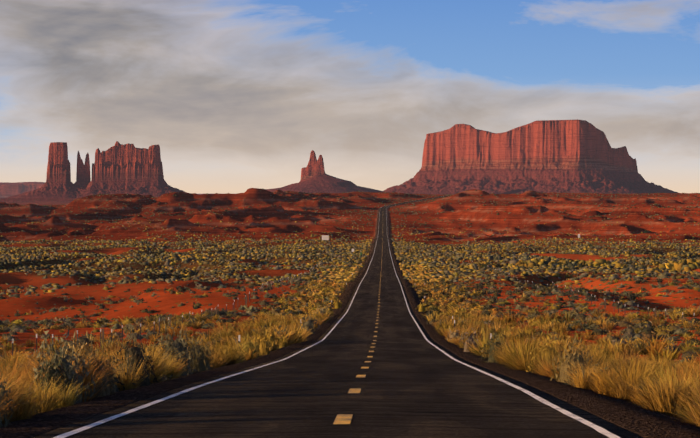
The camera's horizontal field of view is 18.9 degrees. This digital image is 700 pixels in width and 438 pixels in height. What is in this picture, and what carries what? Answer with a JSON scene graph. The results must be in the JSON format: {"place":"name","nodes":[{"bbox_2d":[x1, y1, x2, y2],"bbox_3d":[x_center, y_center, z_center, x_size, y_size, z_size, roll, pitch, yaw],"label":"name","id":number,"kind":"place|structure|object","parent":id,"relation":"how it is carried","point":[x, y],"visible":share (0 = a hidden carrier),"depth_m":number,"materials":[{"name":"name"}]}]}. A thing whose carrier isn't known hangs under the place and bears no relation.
{"place":"outdoors","nodes":[
{"label":"outdoors","id":0,"kind":"place"},
{"bbox_2d":[0,182,44,196],"bbox_3d":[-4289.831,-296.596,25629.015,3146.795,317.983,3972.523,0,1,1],"label":"mesa","id":1,"kind":"structure","parent":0,"point":[7,189],"depth_m":24838.07,"materials":[{"name":"red stone"}]},
{"bbox_2d":[0,141,184,201],"bbox_3d":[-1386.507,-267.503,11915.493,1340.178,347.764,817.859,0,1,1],"label":"buttes","id":2,"kind":"object","parent":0,"point":[119,168],"visible":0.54,"depth_m":11847.90,"materials":[{"name":"red stone"}]},
{"bbox_2d":[31,195,643,437],"bbox_3d":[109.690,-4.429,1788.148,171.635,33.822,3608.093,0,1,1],"label":"road asphalt","id":3,"kind":"structure","parent":0,"point":[413,383],"depth_m":40.26,"materials":[{"name":"black asphalt"}]},
{"bbox_2d":[53,198,619,437],"bbox_3d":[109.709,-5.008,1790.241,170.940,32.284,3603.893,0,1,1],"label":"road edge lines","id":4,"kind":"object","parent":3,"relation":"on","point":[601,430],"visible":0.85,"depth_m":40.77,"materials":[{"name":"white paint"}]},
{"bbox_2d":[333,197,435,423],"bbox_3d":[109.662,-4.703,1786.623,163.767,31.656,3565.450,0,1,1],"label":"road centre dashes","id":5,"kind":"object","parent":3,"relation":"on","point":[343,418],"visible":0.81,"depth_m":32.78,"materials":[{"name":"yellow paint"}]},
{"bbox_2d":[0,188,699,437],"bbox_3d":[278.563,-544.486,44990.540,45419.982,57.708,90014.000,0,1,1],"label":"terrain","id":6,"kind":"structure","parent":0,"point":[639,420],"depth_m":1294.81,"materials":[{"name":"red soil"}]},
{"bbox_2d":[0,263,320,355],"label":"fence","id":7,"kind":"object","parent":6,"relation":"on","point":[245,300],"visible":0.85,"depth_m":183.88,"materials":[{"name":"grey"}]},
{"bbox_2d":[0,319,601,426],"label":"bush","id":8,"kind":"object","parent":6,"relation":"on","point":[198,360],"visible":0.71,"depth_m":48.91,"materials":[{"name":"green plant"}]},
{"bbox_2d":[308,303,311,314],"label":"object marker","id":9,"kind":"object","parent":6,"relation":"on","point":[310,307],"visible":0.75,"depth_m":214.75,"materials":[{"name":"yellow metal"}]},
{"bbox_2d":[266,150,383,192],"bbox_3d":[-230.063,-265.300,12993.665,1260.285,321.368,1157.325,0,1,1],"label":"butte","id":10,"kind":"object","parent":6,"relation":"on","point":[315,178],"depth_m":12844.77,"materials":[{"name":"red stone"}]},
{"bbox_2d":[322,235,328,239],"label":"billboard","id":11,"kind":"object","parent":6,"relation":"on","point":[325,237],"visible":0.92,"depth_m":1250.15,"materials":[{"name":"silver metal"}]},
{"bbox_2d":[17,344,676,393],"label":"desert shrubs","id":12,"kind":"object","parent":6,"relation":"on","point":[116,388],"depth_m":50.30,"materials":[{"name":"green plant"}]},
{"bbox_2d":[0,213,699,270],"bbox_3d":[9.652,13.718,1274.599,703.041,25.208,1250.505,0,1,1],"label":"desert shrubs","id":13,"kind":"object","parent":6,"relation":"on","point":[343,251],"visible":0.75,"depth_m":982.68,"materials":[{"name":"green plant"}]},
{"bbox_2d":[0,277,699,326],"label":"bushes","id":14,"kind":"object","parent":6,"relation":"on","point":[320,293],"visible":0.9,"depth_m":308.62,"materials":[{"name":"green plant"}]},
{"bbox_2d":[0,258,699,296],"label":"bushes","id":15,"kind":"object","parent":6,"relation":"on","point":[426,272],"visible":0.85,"depth_m":537.80,"materials":[{"name":"green plant"}]},
{"bbox_2d":[0,334,699,426],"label":"grass","id":16,"kind":"structure","parent":6,"relation":"on","point":[670,397],"depth_m":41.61,"materials":[{"name":"yellow plant"}]},
{"bbox_2d":[0,307,699,368],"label":"grass","id":17,"kind":"structure","parent":6,"relation":"on","point":[248,356],"depth_m":161.14,"materials":[{"name":"yellow plant"}]},
{"bbox_2d":[0,305,699,364],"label":"rabbitbrush","id":18,"kind":"object","parent":6,"relation":"on","point":[498,331],"visible":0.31,"depth_m":161.07,"materials":[{"name":"yellow plant"}]},
{"bbox_2d":[0,302,699,352],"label":"desert shrubs","id":19,"kind":"object","parent":6,"relation":"on","point":[644,327],"visible":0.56,"depth_m":196.10,"materials":[{"name":"green plant"}]},
{"bbox_2d":[0,314,699,364],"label":"desert shrubs","id":20,"kind":"object","parent":6,"relation":"on","point":[116,326],"visible":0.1,"depth_m":166.08,"materials":[{"name":"green plant"}]},
{"bbox_2d":[10,342,699,360],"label":"desert shrubs","id":21,"kind":"object","parent":6,"relation":"on","point":[688,352],"visible":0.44,"depth_m":108.32,"materials":[{"name":"green plant"}]},
{"bbox_2d":[251,299,477,355],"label":"bush","id":22,"kind":"object","parent":6,"relation":"on","point":[264,343],"visible":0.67,"depth_m":137.29,"materials":[{"name":"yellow plant"}]},
{"bbox_2d":[238,273,491,347],"bbox_3d":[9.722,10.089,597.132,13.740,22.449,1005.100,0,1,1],"label":"roadside posts","id":23,"kind":"object","parent":6,"relation":"on","point":[346,289],"visible":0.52,"depth_m":167.72,"materials":[{"name":"grey"}]},
{"bbox_2d":[447,303,450,315],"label":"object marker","id":24,"kind":"object","parent":6,"relation":"on","point":[448,309],"visible":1,"depth_m":214.53,"materials":[{"name":"yellow metal"}]},
{"bbox_2d":[471,260,699,325],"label":"fence","id":25,"kind":"object","parent":6,"relation":"on","point":[604,303],"visible":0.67,"depth_m":251.21,"materials":[{"name":"grey"}]},
{"bbox_2d":[0,188,699,230],"bbox_3d":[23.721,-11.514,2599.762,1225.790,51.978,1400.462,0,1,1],"label":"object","id":26,"kind":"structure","parent":0,"point":[390,199],"depth_m":2377.08,"materials":[{"name":"green plant"}]},
{"bbox_2d":[0,0,699,193],"label":"sky","id":27,"kind":"structure","parent":0,"point":[235,96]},
{"bbox_2d":[384,119,677,194],"bbox_3d":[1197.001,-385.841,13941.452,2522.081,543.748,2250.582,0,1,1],"label":"mesa","id":28,"kind":"structure","parent":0,"point":[564,156],"depth_m":13636.16,"materials":[{"name":"red stone"}]}
]}

